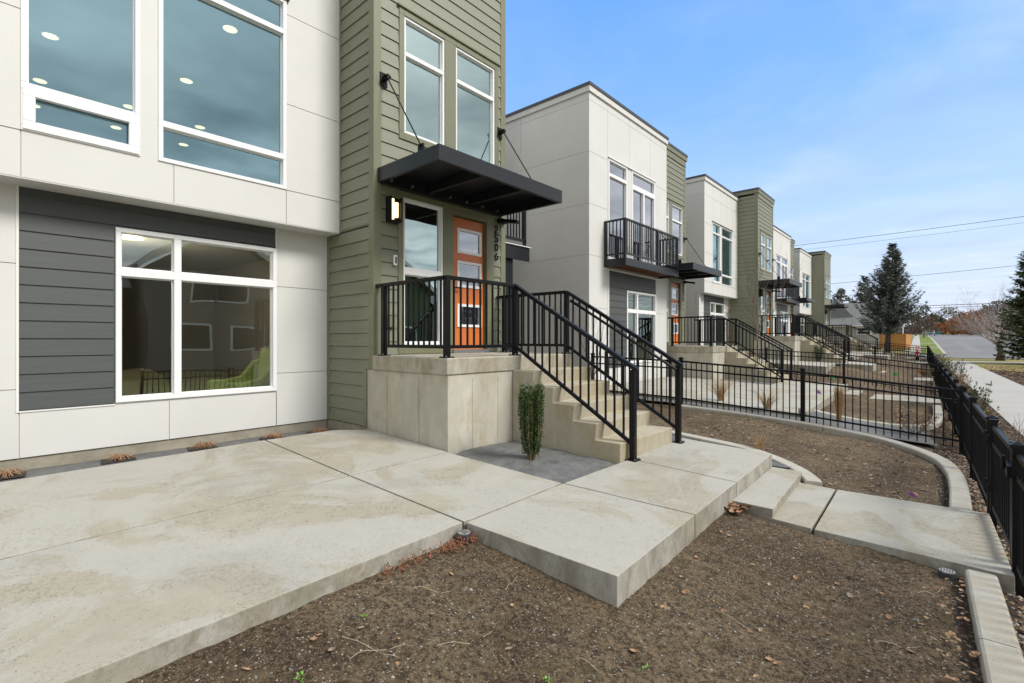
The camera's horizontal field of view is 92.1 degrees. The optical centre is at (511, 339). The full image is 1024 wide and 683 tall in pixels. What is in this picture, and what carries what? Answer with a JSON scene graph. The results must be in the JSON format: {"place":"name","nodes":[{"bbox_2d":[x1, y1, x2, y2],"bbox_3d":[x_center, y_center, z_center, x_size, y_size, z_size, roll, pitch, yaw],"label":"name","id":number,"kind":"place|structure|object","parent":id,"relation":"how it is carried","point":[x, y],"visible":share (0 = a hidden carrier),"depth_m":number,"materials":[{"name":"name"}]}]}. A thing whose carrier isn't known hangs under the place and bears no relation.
{"place":"outdoors","nodes":[
{"label":"outdoors","id":0,"kind":"place"},
{"bbox_2d":[126,335,1023,682],"bbox_3d":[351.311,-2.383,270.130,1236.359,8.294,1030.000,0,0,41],"label":"ground","id":1,"kind":"structure","parent":0,"point":[500,569],"depth_m":2.78,"materials":[{"name":"soil"}]},
{"bbox_2d":[0,428,336,481],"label":"weed fabric","id":2,"kind":"object","parent":1,"relation":"on","point":[36,472],"visible":0.27,"depth_m":5.25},
{"bbox_2d":[0,471,26,479],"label":"soil slot","id":3,"kind":"object","parent":2,"relation":"on","point":[14,475],"visible":0.67,"depth_m":4.64,"materials":[{"name":"grey"}]},
{"bbox_2d":[0,467,25,477],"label":"dead daylily","id":4,"kind":"object","parent":3,"relation":"on","point":[3,473],"visible":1,"depth_m":4.62,"materials":[{"name":"brown plant"}]},
{"bbox_2d":[100,455,135,463],"bbox_3d":[-4.185,1.274,5.255,0.303,0.001,0.252,0,0,-45],"label":"soil slot","id":5,"kind":"object","parent":2,"relation":"on","point":[104,461],"visible":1,"depth_m":5.21,"materials":[{"name":"brown soil"}]},
{"bbox_2d":[104,452,135,460],"bbox_3d":[-4.162,1.240,5.260,0.298,0.066,0.292,0,0,41],"label":"dead daylily","id":6,"kind":"object","parent":5,"relation":"on","point":[119,457],"visible":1,"depth_m":5.25,"materials":[{"name":"brown plant"}]},
{"bbox_2d":[187,444,217,450],"bbox_3d":[-3.663,1.274,5.847,0.303,0.001,0.252,0,0,-45],"label":"soil slot","id":7,"kind":"object","parent":2,"relation":"on","point":[197,448],"visible":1,"depth_m":5.79,"materials":[{"name":"grey"}]},
{"bbox_2d":[190,441,215,448],"bbox_3d":[-3.651,1.239,5.853,0.289,0.068,0.295,0,0,-22],"label":"dead daylily","id":8,"kind":"object","parent":7,"relation":"on","point":[203,444],"visible":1,"depth_m":5.84,"materials":[{"name":"brown plant"}]},
{"bbox_2d":[0,440,347,559],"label":"patio","id":9,"kind":"structure","parent":1,"relation":"on","point":[39,513],"depth_m":3.99,"materials":[{"name":"concrete"}]},
{"bbox_2d":[0,476,461,682],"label":"patio","id":10,"kind":"structure","parent":1,"relation":"on","point":[125,606],"depth_m":2.72,"materials":[{"name":"concrete"}]},
{"bbox_2d":[0,0,561,471],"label":"townhouse","id":11,"kind":"structure","parent":1,"relation":"on","point":[196,196],"depth_m":6.71,"materials":[{"name":"white paint"}]},
{"bbox_2d":[21,0,139,155],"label":"window","id":12,"kind":"structure","parent":11,"relation":"in","point":[135,112],"depth_m":5.01,"materials":[{"name":"white plastic"}]},
{"bbox_2d":[115,227,276,402],"bbox_3d":[-3.813,-0.274,6.106,0.114,1.933,1.736,0,0,41],"label":"window","id":13,"kind":"structure","parent":11,"relation":"in","point":[148,302],"depth_m":5.76,"materials":[{"name":"white plastic"}]},
{"bbox_2d":[158,0,286,189],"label":"window","id":14,"kind":"structure","parent":11,"relation":"in","point":[281,31],"depth_m":6.07,"materials":[{"name":"white plastic"}]},
{"bbox_2d":[208,347,269,389],"bbox_3d":[-3.915,0.623,7.375,0.850,1.013,0.877,0,0,41],"label":"armchair","id":15,"kind":"object","parent":11,"relation":"in","point":[256,373],"visible":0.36,"depth_m":7.48,"materials":[{"name":"green fabric"}]},
{"bbox_2d":[403,197,442,344],"bbox_3d":[-1.307,-0.949,7.137,0.102,2.048,0.722,0,0,41],"label":"window","id":16,"kind":"structure","parent":11,"relation":"in","point":[422,222],"depth_m":7.14,"materials":[{"name":"clear glass"}]},
{"bbox_2d":[404,16,443,144],"bbox_3d":[-1.292,-3.680,7.153,0.102,1.620,0.736,0,0,41],"label":"window","id":17,"kind":"structure","parent":11,"relation":"in","point":[423,49],"depth_m":7.16,"materials":[{"name":"white glass"}]},
{"bbox_2d":[454,217,482,348],"bbox_3d":[-0.693,-0.853,7.831,0.137,2.085,0.683,0,0,41],"label":"door","id":18,"kind":"structure","parent":11,"relation":"in","point":[468,248],"depth_m":7.87,"materials":[{"name":"orange paint"}]},
{"bbox_2d":[456,47,493,163],"bbox_3d":[-0.615,-3.680,7.920,0.102,1.620,0.867,0,0,41],"label":"window","id":19,"kind":"structure","parent":11,"relation":"in","point":[474,79],"depth_m":7.94,"materials":[{"name":"white glass"}]},
{"bbox_2d":[266,430,446,476],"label":"patio","id":20,"kind":"structure","parent":1,"relation":"on","point":[350,453],"depth_m":5.48,"materials":[{"name":"concrete"}]},
{"bbox_2d":[351,453,560,529],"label":"patio","id":21,"kind":"structure","parent":1,"relation":"on","point":[464,490],"depth_m":4.39,"materials":[{"name":"concrete"}]},
{"bbox_2d":[457,529,470,544],"bbox_3d":[-0.337,1.380,3.465,0.104,0.070,0.104,0,0,41],"label":"drain cap","id":22,"kind":"object","parent":1,"relation":"on","point":[462,534],"visible":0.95,"depth_m":3.43,"materials":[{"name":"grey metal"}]},
{"bbox_2d":[367,352,671,467],"bbox_3d":[0.057,0.903,6.454,3.180,1.394,2.470,0,0,41],"label":"stoop","id":23,"kind":"object","parent":1,"relation":"on","point":[459,402],"visible":0.75,"depth_m":5.95,"materials":[{"name":"concrete"}]},
{"bbox_2d":[376,275,684,461],"bbox_3d":[0.203,0.292,6.395,3.127,2.045,2.559,0,0,41],"label":"stair railing","id":24,"kind":"object","parent":23,"relation":"on","point":[515,344],"visible":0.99,"depth_m":6.17,"materials":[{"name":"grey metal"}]},
{"bbox_2d":[455,440,615,483],"bbox_3d":[0.249,1.307,5.435,1.500,0.114,1.120,0,0,41],"label":"weed fabric","id":25,"kind":"object","parent":1,"relation":"on","point":[562,466],"visible":0.84,"depth_m":5.28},
{"bbox_2d":[516,381,544,460],"bbox_3d":[0.203,0.879,5.281,0.321,0.885,0.290,0,0,-15],"label":"boxwood shrub","id":26,"kind":"object","parent":25,"relation":"on","point":[531,427],"visible":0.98,"depth_m":5.23,"materials":[{"name":"green plant"}]},
{"bbox_2d":[467,484,694,607],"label":"patio","id":27,"kind":"structure","parent":1,"relation":"on","point":[616,551],"depth_m":3.42,"materials":[{"name":"concrete"}]},
{"bbox_2d":[141,411,1023,682],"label":"pebbles","id":28,"kind":"object","parent":1,"relation":"on","point":[588,623],"visible":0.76,"depth_m":2.90,"materials":[{"name":"brown"}]},
{"bbox_2d":[505,81,721,384],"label":"townhouse","id":29,"kind":"structure","parent":1,"relation":"on","point":[606,233],"depth_m":13.28,"materials":[{"name":"white paint"}]},
{"bbox_2d":[608,158,626,258],"bbox_3d":[2.809,-3.430,13.286,0.110,2.640,1.000,0,0,41],"label":"window","id":30,"kind":"structure","parent":29,"relation":"in","point":[623,181],"depth_m":13.30,"materials":[{"name":"white plastic"}]},
{"bbox_2d":[626,290,655,362],"bbox_3d":[3.731,-0.350,14.326,0.114,2.020,1.800,0,0,41],"label":"window","id":31,"kind":"structure","parent":29,"relation":"in","point":[634,311],"depth_m":14.12,"materials":[{"name":"white plastic"}]},
{"bbox_2d":[632,170,654,264],"bbox_3d":[3.802,-3.430,14.410,0.110,2.640,1.440,0,0,41],"label":"balcony door","id":32,"kind":"structure","parent":29,"relation":"in","point":[650,185],"depth_m":14.44,"materials":[{"name":"white plastic"}]},
{"bbox_2d":[667,279,668,341],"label":"window","id":33,"kind":"structure","parent":29,"relation":"in","point":[667,279],"depth_m":16.11,"materials":[{"name":"white plastic"}]},
{"bbox_2d":[672,283,677,343],"bbox_3d":[5.450,-0.853,16.585,0.137,2.085,0.683,0,0,41],"label":"door","id":34,"kind":"structure","parent":29,"relation":"in","point":[674,286],"depth_m":16.67,"materials":[{"name":"orange paint"}]},
{"bbox_2d":[672,204,681,255],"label":"window","id":35,"kind":"structure","parent":29,"relation":"in","point":[676,211],"depth_m":16.78,"materials":[{"name":"white glass"}]},
{"bbox_2d":[241,365,1023,680],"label":"fallen leaves","id":36,"kind":"object","parent":1,"relation":"on","point":[734,507],"visible":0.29,"depth_m":3.35,"materials":[{"name":"brown plant"}]},
{"bbox_2d":[342,576,939,674],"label":"dead stalks","id":37,"kind":"object","parent":1,"relation":"on","point":[582,658],"visible":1,"depth_m":2.42,"materials":[{"name":"beige plant"}]},
{"bbox_2d":[564,461,735,537],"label":"patio","id":38,"kind":"structure","parent":1,"relation":"on","point":[704,500],"depth_m":4.49,"materials":[{"name":"concrete"}]},
{"bbox_2d":[637,438,771,496],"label":"patio","id":39,"kind":"structure","parent":1,"relation":"on","point":[743,469],"depth_m":5.51,"materials":[{"name":"concrete"}]},
{"bbox_2d":[609,376,834,416],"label":"patio","id":40,"kind":"structure","parent":1,"relation":"on","point":[786,398],"depth_m":11.69,"materials":[{"name":"concrete"}]},
{"bbox_2d":[667,345,788,382],"bbox_3d":[6.901,0.903,16.003,3.180,1.394,2.470,0,0,41],"label":"stoop","id":41,"kind":"object","parent":1,"relation":"on","point":[727,355],"visible":0.59,"depth_m":15.53,"materials":[{"name":"concrete"}]},
{"bbox_2d":[668,316,792,381],"bbox_3d":[7.048,0.292,15.944,3.127,2.045,2.559,0,0,41],"label":"stair railing","id":42,"kind":"object","parent":41,"relation":"on","point":[720,329],"visible":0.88,"depth_m":15.84,"materials":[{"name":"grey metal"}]},
{"bbox_2d":[686,174,801,356],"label":"townhouse","id":43,"kind":"structure","parent":1,"relation":"on","point":[718,215],"depth_m":21.88,"materials":[{"name":"white paint"}]},
{"bbox_2d":[712,222,719,283],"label":"window","id":44,"kind":"structure","parent":43,"relation":"in","point":[715,227],"depth_m":20.51,"materials":[{"name":"glass"}]},
{"bbox_2d":[710,302,723,345],"bbox_3d":[8.925,-0.634,21.577,0.114,1.933,1.736,0,0,41],"label":"window","id":45,"kind":"structure","parent":43,"relation":"in","point":[713,313],"depth_m":21.34,"materials":[{"name":"white plastic"}]},
{"bbox_2d":[721,226,731,286],"bbox_3d":[9.285,-3.563,21.448,0.114,2.474,1.401,0,0,41],"label":"window","id":46,"kind":"structure","parent":43,"relation":"in","point":[726,235],"depth_m":21.53,"materials":[{"name":"glass"}]},
{"bbox_2d":[761,233,764,268],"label":"window","id":47,"kind":"structure","parent":43,"relation":"in","point":[762,235],"depth_m":22.70,"materials":[{"name":"glass"}]},
{"bbox_2d":[761,288,764,332],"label":"window","id":48,"kind":"structure","parent":43,"relation":"in","point":[762,298],"depth_m":22.82,"materials":[{"name":"white plastic"}]},
{"bbox_2d":[767,236,771,271],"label":"window","id":49,"kind":"structure","parent":43,"relation":"in","point":[769,251],"depth_m":23.58,"materials":[{"name":"glass"}]},
{"bbox_2d":[672,430,822,486],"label":"landscape kerb","id":50,"kind":"structure","parent":1,"relation":"on","point":[807,477],"depth_m":6.12,"materials":[{"name":"concrete"}]},
{"bbox_2d":[725,234,803,382],"bbox_3d":[7.177,-1.013,14.330,2.332,4.729,2.746,0,0,41],"label":"bare sapling","id":51,"kind":"object","parent":1,"relation":"on","point":[754,302],"visible":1,"depth_m":14.53,"materials":[{"name":"brown"}]},
{"bbox_2d":[732,467,801,521],"bbox_3d":[2.691,1.599,5.108,0.347,0.200,1.613,0,0,40],"label":"garden step","id":52,"kind":"object","parent":1,"relation":"on","point":[766,495],"visible":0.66,"depth_m":4.85,"materials":[{"name":"concrete"}]},
{"bbox_2d":[609,393,938,445],"bbox_3d":[4.601,1.434,10.124,6.300,0.382,1.430,0,0,41],"label":"weed fabric","id":53,"kind":"object","parent":1,"relation":"on","point":[921,439],"visible":0.27,"depth_m":8.81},
{"bbox_2d":[590,353,965,455],"bbox_3d":[4.286,1.045,9.366,6.371,1.510,0.087,0,0,39],"label":"picket fence","id":54,"kind":"object","parent":1,"relation":"on","point":[802,381],"visible":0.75,"depth_m":8.62,"materials":[{"name":"black metal"}]},
{"bbox_2d":[773,225,814,335],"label":"townhouse","id":55,"kind":"structure","parent":1,"relation":"on","point":[783,243],"depth_m":30.82,"materials":[{"name":"white paint"}]},
{"bbox_2d":[776,254,780,297],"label":"window","id":56,"kind":"structure","parent":55,"relation":"in","point":[778,270],"depth_m":30.24,"materials":[{"name":"white glass"}]},
{"bbox_2d":[780,311,787,335],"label":"window","id":57,"kind":"structure","parent":55,"relation":"in","point":[781,312],"depth_m":31.35,"materials":[{"name":"white glass"}]},
{"bbox_2d":[782,257,786,297],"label":"window","id":58,"kind":"structure","parent":55,"relation":"in","point":[784,261],"depth_m":31.14,"materials":[{"name":"white plastic"}]},
{"bbox_2d":[758,359,835,373],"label":"patio","id":59,"kind":"structure","parent":1,"relation":"on","point":[829,367],"depth_m":18.43,"materials":[{"name":"concrete"}]},
{"bbox_2d":[754,336,846,364],"bbox_3d":[12.795,0.543,21.925,3.180,1.394,2.470,0,0,41],"label":"stoop","id":60,"kind":"object","parent":1,"relation":"on","point":[800,343],"visible":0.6,"depth_m":21.50,"materials":[{"name":"concrete"}]},
{"bbox_2d":[758,314,849,361],"bbox_3d":[12.941,-0.068,21.866,3.127,2.045,2.559,0,0,41],"label":"stair railing","id":61,"kind":"object","parent":60,"relation":"on","point":[796,324],"visible":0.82,"depth_m":21.75,"materials":[{"name":"grey metal"}]},
{"bbox_2d":[769,482,834,533],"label":"path","id":62,"kind":"structure","parent":1,"relation":"on","point":[803,508],"depth_m":4.66,"materials":[{"name":"concrete"}]},
{"bbox_2d":[772,380,847,393],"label":"patio","id":63,"kind":"structure","parent":1,"relation":"on","point":[812,385],"depth_m":14.15,"materials":[{"name":"concrete"}]},
{"bbox_2d":[794,248,848,339],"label":"townhouse","id":64,"kind":"structure","parent":1,"relation":"on","point":[813,274],"depth_m":37.87,"materials":[{"name":"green paint"}]},
{"bbox_2d":[806,275,809,308],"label":"window","id":65,"kind":"structure","parent":64,"relation":"in","point":[807,277],"depth_m":37.41,"materials":[{"name":"glass"}]},
{"bbox_2d":[808,337,842,352],"bbox_3d":[20.245,0.503,32.769,3.180,1.394,2.470,0,0,41],"label":"stoop","id":66,"kind":"object","parent":1,"relation":"on","point":[826,344],"visible":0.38,"depth_m":32.20,"materials":[{"name":"concrete"}]},
{"bbox_2d":[791,322,850,352],"bbox_3d":[20.391,-0.108,32.710,3.127,2.045,2.559,0,0,41],"label":"stair railing","id":67,"kind":"object","parent":66,"relation":"on","point":[813,329],"visible":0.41,"depth_m":32.33,"materials":[{"name":"grey metal"}]},
{"bbox_2d":[682,404,972,510],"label":"landscape kerb","id":68,"kind":"structure","parent":1,"relation":"on","point":[959,493],"depth_m":7.36,"materials":[{"name":"concrete"}]},
{"bbox_2d":[739,347,942,396],"bbox_3d":[9.998,1.010,16.238,6.271,1.580,0.087,0,0,39],"label":"picket fence","id":69,"kind":"object","parent":1,"relation":"on","point":[885,364],"visible":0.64,"depth_m":15.31,"materials":[{"name":"black metal"}]},
{"bbox_2d":[831,288,852,302],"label":"pine tree","id":70,"kind":"object","parent":1,"relation":"on","point":[840,292],"visible":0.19,"depth_m":87.00,"materials":[{"name":"green plant"}]},
{"bbox_2d":[827,337,873,353],"bbox_3d":[25.739,0.503,37.709,3.180,1.394,2.470,0,0,41],"label":"stoop","id":71,"kind":"object","parent":1,"relation":"on","point":[855,345],"visible":0.31,"depth_m":37.34,"materials":[{"name":"concrete"}]},
{"bbox_2d":[825,325,877,348],"bbox_3d":[25.886,-0.108,37.651,3.127,2.045,2.559,0,0,41],"label":"stair railing","id":72,"kind":"object","parent":71,"relation":"on","point":[856,334],"visible":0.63,"depth_m":37.47,"materials":[{"name":"grey metal"}]},
{"bbox_2d":[831,299,883,349],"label":"bungalow","id":73,"kind":"object","parent":1,"relation":"on","point":[836,319],"visible":0.25,"depth_m":72.53,"materials":[{"name":"grey"}]},
{"bbox_2d":[840,361,876,371],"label":"patio","id":74,"kind":"structure","parent":1,"relation":"on","point":[859,365],"depth_m":19.71,"materials":[{"name":"concrete"}]},
{"bbox_2d":[847,275,882,310],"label":"conifer","id":75,"kind":"object","parent":1,"relation":"on","point":[860,287],"visible":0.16,"depth_m":78.58,"materials":[{"name":"green plant"}]},
{"bbox_2d":[817,341,933,370],"bbox_3d":[16.677,0.830,24.477,6.451,1.740,0.087,0,0,39],"label":"picket fence","id":76,"kind":"object","parent":1,"relation":"on","point":[875,351],"visible":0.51,"depth_m":23.77,"materials":[{"name":"black metal"}]},
{"bbox_2d":[826,340,929,361],"bbox_3d":[22.395,0.760,31.435,6.451,1.640,0.087,0,0,39],"label":"picket fence","id":77,"kind":"object","parent":1,"relation":"on","point":[893,350],"visible":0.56,"depth_m":30.48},
{"bbox_2d":[814,405,942,429],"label":"landscape kerb","id":78,"kind":"structure","parent":1,"relation":"on","point":[938,411],"depth_m":9.60,"materials":[{"name":"concrete"}]},
{"bbox_2d":[848,242,928,351],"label":"spruce tree","id":79,"kind":"object","parent":1,"relation":"on","point":[894,308],"visible":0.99,"depth_m":59.33,"materials":[{"name":"green plant"}]},
{"bbox_2d":[879,333,910,349],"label":"board fence","id":80,"kind":"object","parent":1,"relation":"on","point":[900,338],"visible":0.84,"depth_m":65.76,"materials":[{"name":"orange wood"}]},
{"bbox_2d":[889,405,941,435],"bbox_3d":[6.718,1.381,8.234,0.660,0.544,0.574,0,0,28],"label":"dead shrub","id":81,"kind":"object","parent":1,"relation":"on","point":[921,419],"visible":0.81,"depth_m":8.19,"materials":[{"name":"beige plant"}]},
{"bbox_2d":[900,312,934,335],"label":"autumn tree","id":82,"kind":"object","parent":1,"relation":"on","point":[915,327],"visible":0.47,"depth_m":149.56,"materials":[{"name":"brown plant"}]},
{"bbox_2d":[927,307,958,328],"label":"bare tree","id":83,"kind":"object","parent":1,"relation":"on","point":[946,311],"visible":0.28,"depth_m":263.36,"materials":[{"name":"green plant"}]},
{"bbox_2d":[937,568,956,580],"bbox_3d":[3.043,1.647,3.456,0.104,0.070,0.104,0,0,41],"label":"drain cap","id":84,"kind":"object","parent":1,"relation":"on","point":[944,573],"visible":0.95,"depth_m":3.43,"materials":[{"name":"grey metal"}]},
{"bbox_2d":[939,316,967,334],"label":"autumn tree","id":85,"kind":"object","parent":1,"relation":"on","point":[944,329],"visible":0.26,"depth_m":185.14,"materials":[{"name":"brown plant"}]},
{"bbox_2d":[938,359,972,384],"bbox_3d":[12.706,1.141,14.133,0.677,1.221,0.583,0,0,-15],"label":"shrub","id":86,"kind":"object","parent":1,"relation":"on","point":[955,368],"visible":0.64,"depth_m":14.09,"materials":[{"name":"green plant"}]},
{"bbox_2d":[950,370,972,390],"bbox_3d":[10.890,1.247,11.992,0.440,1.009,0.605,0,0,41],"label":"shrub","id":87,"kind":"object","parent":1,"relation":"on","point":[962,382],"visible":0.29,"depth_m":11.95,"materials":[{"name":"beige plant"}]},
{"bbox_2d":[927,346,998,531],"bbox_3d":[17.024,1.110,19.887,0.087,1.420,39.762,0,0,39],"label":"picket fence","id":88,"kind":"object","parent":1,"relation":"on","point":[976,424],"visible":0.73,"depth_m":6.09,"materials":[{"name":"black metal"}]},
{"bbox_2d":[984,419,1021,560],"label":"gate","id":89,"kind":"structure","parent":88,"relation":"attached to","point":[998,485],"depth_m":4.03,"materials":[{"name":"black metal"}]},
{"bbox_2d":[945,309,998,334],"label":"autumn tree","id":90,"kind":"object","parent":1,"relation":"on","point":[956,322],"visible":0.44,"depth_m":167.64,"materials":[{"name":"brown plant"}]},
{"bbox_2d":[954,381,992,410],"bbox_3d":[8.113,1.225,8.660,0.586,1.053,0.452,0,0,7],"label":"shrub","id":91,"kind":"object","parent":1,"relation":"on","point":[984,403],"visible":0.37,"depth_m":8.62,"materials":[{"name":"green plant"}]},
{"bbox_2d":[939,358,1023,361],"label":"grass verge","id":92,"kind":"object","parent":1,"relation":"on","point":[982,360],"depth_m":41.28,"materials":[{"name":"green plant"}]},
{"bbox_2d":[942,279,1022,360],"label":"pale bare tree","id":93,"kind":"object","parent":92,"relation":"on","point":[985,332],"visible":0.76,"depth_m":41.51,"materials":[{"name":"grey plant"}]},
{"bbox_2d":[964,569,1023,682],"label":"landscape kerb","id":94,"kind":"structure","parent":1,"relation":"on","point":[1001,658],"depth_m":2.70,"materials":[{"name":"concrete"}]},
{"bbox_2d":[976,298,1011,331],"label":"bare tree","id":95,"kind":"object","parent":1,"relation":"on","point":[992,305],"visible":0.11,"depth_m":180.18,"materials":[{"name":"grey plant"}]},
{"bbox_2d":[983,297,1021,329],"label":"bare tree","id":96,"kind":"object","parent":1,"relation":"on","point":[1005,305],"visible":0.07,"depth_m":152.03,"materials":[{"name":"brown plant"}]},
{"bbox_2d":[987,251,1023,359],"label":"conifer","id":97,"kind":"object","parent":1,"relation":"on","point":[1018,319],"visible":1,"depth_m":35.44,"materials":[{"name":"green plant"}]},
{"bbox_2d":[999,414,1023,441],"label":"dead shrub","id":98,"kind":"object","parent":1,"relation":"on","point":[1018,436],"visible":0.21,"depth_m":6.62,"materials":[{"name":"beige plant"}]},
{"bbox_2d":[1009,441,1023,598],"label":"picket fence","id":99,"kind":"object","parent":1,"relation":"on","point":[1017,512],"visible":0.95,"depth_m":3.34,"materials":[{"name":"black metal"}]},
{"bbox_2d":[705,378,735,400],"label":"ornamental grass","id":100,"kind":"object","parent":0,"point":[720,393],"depth_m":10.41,"materials":[{"name":"plant"}]},
{"bbox_2d":[505,0,1023,326],"label":"sky","id":101,"kind":"structure","parent":0,"point":[858,118],"materials":[{"name":"blue"}]},
{"bbox_2d":[749,389,787,408],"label":"ornamental grass","id":102,"kind":"object","parent":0,"point":[767,403],"depth_m":9.50,"materials":[{"name":"plant"}]},
{"bbox_2d":[833,386,844,420],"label":"ornamental grass","id":103,"kind":"object","parent":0,"point":[841,400],"depth_m":9.02,"materials":[{"name":"plant"}]},
{"bbox_2d":[869,394,941,405],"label":"path","id":104,"kind":"structure","parent":0,"point":[921,401],"depth_m":13.11,"materials":[{"name":"concrete"}]},
{"bbox_2d":[814,490,1014,595],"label":"path","id":105,"kind":"structure","parent":0,"point":[959,542],"depth_m":4.05,"materials":[{"name":"concrete"}]},
{"bbox_2d":[909,335,920,352],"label":"sidewalk","id":106,"kind":"structure","parent":0,"point":[916,340],"depth_m":82.86,"materials":[{"name":"concrete"}]},
{"bbox_2d":[919,335,933,342],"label":"lawn","id":107,"kind":"structure","parent":0,"point":[926,339],"depth_m":105.08,"materials":[{"name":"green plant"}]},
{"bbox_2d":[907,305,941,337],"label":"bare tree","id":108,"kind":"object","parent":107,"relation":"on","point":[927,324],"visible":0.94,"depth_m":117.82,"materials":[{"name":"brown plant"}]},
{"bbox_2d":[909,354,1023,358],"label":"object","id":109,"kind":"structure","parent":0,"point":[966,356],"depth_m":51.00,"materials":[{"name":"concrete"}]},
{"bbox_2d":[928,334,1023,355],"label":"street","id":110,"kind":"structure","parent":0,"point":[947,345],"depth_m":81.21,"materials":[{"name":"grey asphalt"}]},
{"bbox_2d":[949,362,1023,436],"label":"sidewalk","id":111,"kind":"structure","parent":0,"point":[1007,396],"depth_m":16.59,"materials":[{"name":"concrete"}]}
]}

